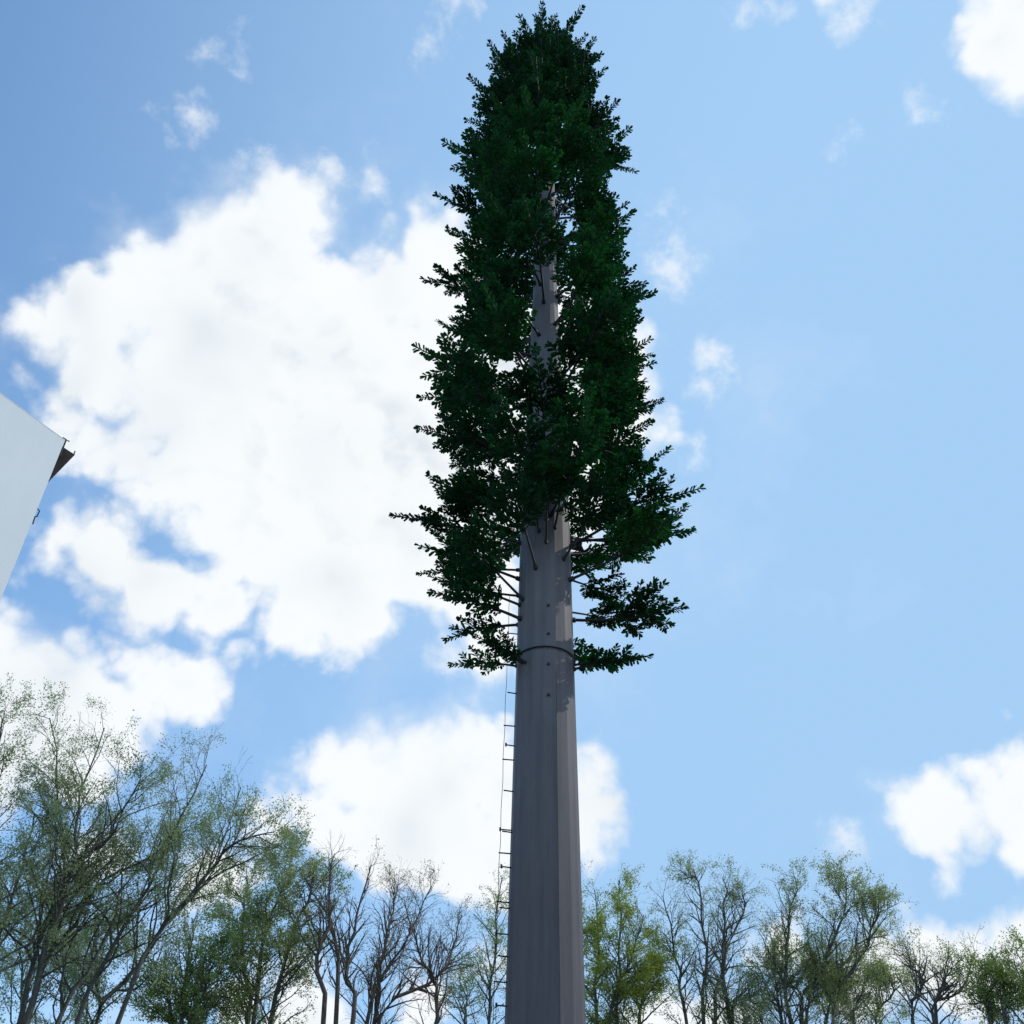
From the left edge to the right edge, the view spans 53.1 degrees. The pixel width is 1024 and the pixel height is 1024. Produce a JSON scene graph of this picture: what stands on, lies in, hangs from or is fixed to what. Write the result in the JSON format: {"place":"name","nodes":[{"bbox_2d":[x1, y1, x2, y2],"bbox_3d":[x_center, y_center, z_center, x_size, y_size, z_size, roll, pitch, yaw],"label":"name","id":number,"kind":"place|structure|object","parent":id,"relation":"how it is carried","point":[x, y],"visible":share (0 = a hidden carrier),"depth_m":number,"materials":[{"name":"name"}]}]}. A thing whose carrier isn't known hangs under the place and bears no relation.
{"place":"outdoors","nodes":[
{"label":"outdoors","id":0,"kind":"place"},
{"bbox_2d":[0,393,75,599],"bbox_3d":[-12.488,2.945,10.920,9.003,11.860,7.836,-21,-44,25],"label":"white building","id":1,"kind":"structure","parent":0,"point":[35,456],"depth_m":14.30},
{"bbox_2d":[0,0,1023,1023],"label":"sky","id":2,"kind":"structure","parent":0,"point":[221,221],"materials":[{"name":"blue"}]},
{"label":"ground","id":3,"kind":"structure","parent":0,"visible":0},
{"bbox_2d":[0,672,118,1022],"bbox_3d":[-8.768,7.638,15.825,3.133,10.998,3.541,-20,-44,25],"label":"slender tree","id":4,"kind":"object","parent":3,"relation":"on","point":[18,870],"visible":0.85,"depth_m":17.35,"materials":[{"name":"green plant"}]},
{"bbox_2d":[0,850,154,1023],"bbox_3d":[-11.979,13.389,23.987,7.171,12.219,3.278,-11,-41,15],"label":"bushy tree","id":5,"kind":"object","parent":3,"relation":"on","point":[72,978],"visible":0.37,"depth_m":24.73,"materials":[{"name":"green plant"}]},
{"bbox_2d":[0,677,215,1023],"bbox_3d":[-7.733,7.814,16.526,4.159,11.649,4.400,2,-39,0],"label":"forked tree","id":6,"kind":"object","parent":3,"relation":"on","point":[81,881],"visible":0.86,"depth_m":17.94,"materials":[{"name":"green plant"}]},
{"bbox_2d":[36,722,325,1023],"bbox_3d":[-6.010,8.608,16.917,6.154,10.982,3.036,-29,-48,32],"label":"leaning tree","id":7,"kind":"object","parent":3,"relation":"on","point":[198,886],"visible":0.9,"depth_m":18.05,"materials":[{"name":"green plant"}]},
{"bbox_2d":[109,888,267,1023],"bbox_3d":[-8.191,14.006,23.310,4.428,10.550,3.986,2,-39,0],"label":"leafy tree","id":8,"kind":"object","parent":3,"relation":"on","point":[197,992],"visible":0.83,"depth_m":24.71,"materials":[{"name":"green plant"}]},
{"bbox_2d":[193,824,358,1023],"bbox_3d":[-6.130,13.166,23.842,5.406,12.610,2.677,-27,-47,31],"label":"leafy tree","id":9,"kind":"object","parent":3,"relation":"on","point":[289,941],"visible":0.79,"depth_m":25.47,"materials":[{"name":"green plant"}]},
{"bbox_2d":[287,832,387,1023],"bbox_3d":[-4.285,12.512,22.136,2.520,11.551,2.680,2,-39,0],"label":"bare tree","id":10,"kind":"object","parent":3,"relation":"on","point":[328,909],"visible":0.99,"depth_m":23.85,"materials":[{"name":"brown plant"}]},
{"bbox_2d":[323,856,488,1023],"bbox_3d":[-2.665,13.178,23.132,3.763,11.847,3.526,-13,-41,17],"label":"bare tree","id":11,"kind":"object","parent":3,"relation":"on","point":[375,988],"visible":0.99,"depth_m":24.66,"materials":[{"name":"brown plant"}]},
{"bbox_2d":[427,865,508,1023],"bbox_3d":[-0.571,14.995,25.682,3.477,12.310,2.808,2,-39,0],"label":"young tree","id":12,"kind":"object","parent":3,"relation":"on","point":[496,940],"visible":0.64,"depth_m":27.53,"materials":[{"name":"green plant"}]},
{"bbox_2d":[389,0,706,1023],"bbox_3d":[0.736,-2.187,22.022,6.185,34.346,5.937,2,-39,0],"label":"camouflage mast","id":13,"kind":"object","parent":3,"relation":"on","point":[545,126],"visible":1,"depth_m":19.74,"materials":[{"name":"metal"}]},
{"bbox_2d":[581,860,686,1023],"bbox_3d":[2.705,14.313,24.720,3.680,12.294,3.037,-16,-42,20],"label":"birch like tree","id":14,"kind":"object","parent":3,"relation":"on","point":[643,972],"visible":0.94,"depth_m":26.41,"materials":[{"name":"green plant"}]},
{"bbox_2d":[643,849,787,1023],"bbox_3d":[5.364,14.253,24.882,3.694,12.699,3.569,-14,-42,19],"label":"many stemmed tree","id":15,"kind":"object","parent":3,"relation":"on","point":[719,987],"visible":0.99,"depth_m":26.55,"materials":[{"name":"green plant"}]},
{"bbox_2d":[718,985,780,1023],"bbox_3d":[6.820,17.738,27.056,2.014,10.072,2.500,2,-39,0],"label":"young tree","id":16,"kind":"object","parent":3,"relation":"on","point":[736,1020],"visible":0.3,"depth_m":29.63,"materials":[{"name":"green plant"}]},
{"bbox_2d":[732,849,919,1023],"bbox_3d":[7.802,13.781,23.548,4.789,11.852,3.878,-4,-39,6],"label":"broad tree","id":17,"kind":"object","parent":3,"relation":"on","point":[816,968],"visible":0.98,"depth_m":25.61,"materials":[{"name":"green plant"}]},
{"bbox_2d":[800,946,926,1023],"bbox_3d":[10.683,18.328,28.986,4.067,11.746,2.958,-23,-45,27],"label":"hazy tree","id":18,"kind":"object","parent":3,"relation":"on","point":[875,981],"visible":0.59,"depth_m":31.40,"materials":[{"name":"green plant"}]},
{"bbox_2d":[873,921,984,1023],"bbox_3d":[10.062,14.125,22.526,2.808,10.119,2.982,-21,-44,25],"label":"thin tree","id":19,"kind":"object","parent":3,"relation":"on","point":[944,985],"visible":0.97,"depth_m":24.46,"materials":[{"name":"brown plant"}]},
{"bbox_2d":[949,924,1023,1023],"bbox_3d":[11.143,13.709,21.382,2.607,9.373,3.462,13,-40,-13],"label":"leafy tree","id":20,"kind":"object","parent":3,"relation":"on","point":[988,996],"visible":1,"depth_m":23.52,"materials":[{"name":"green plant"}]}
]}

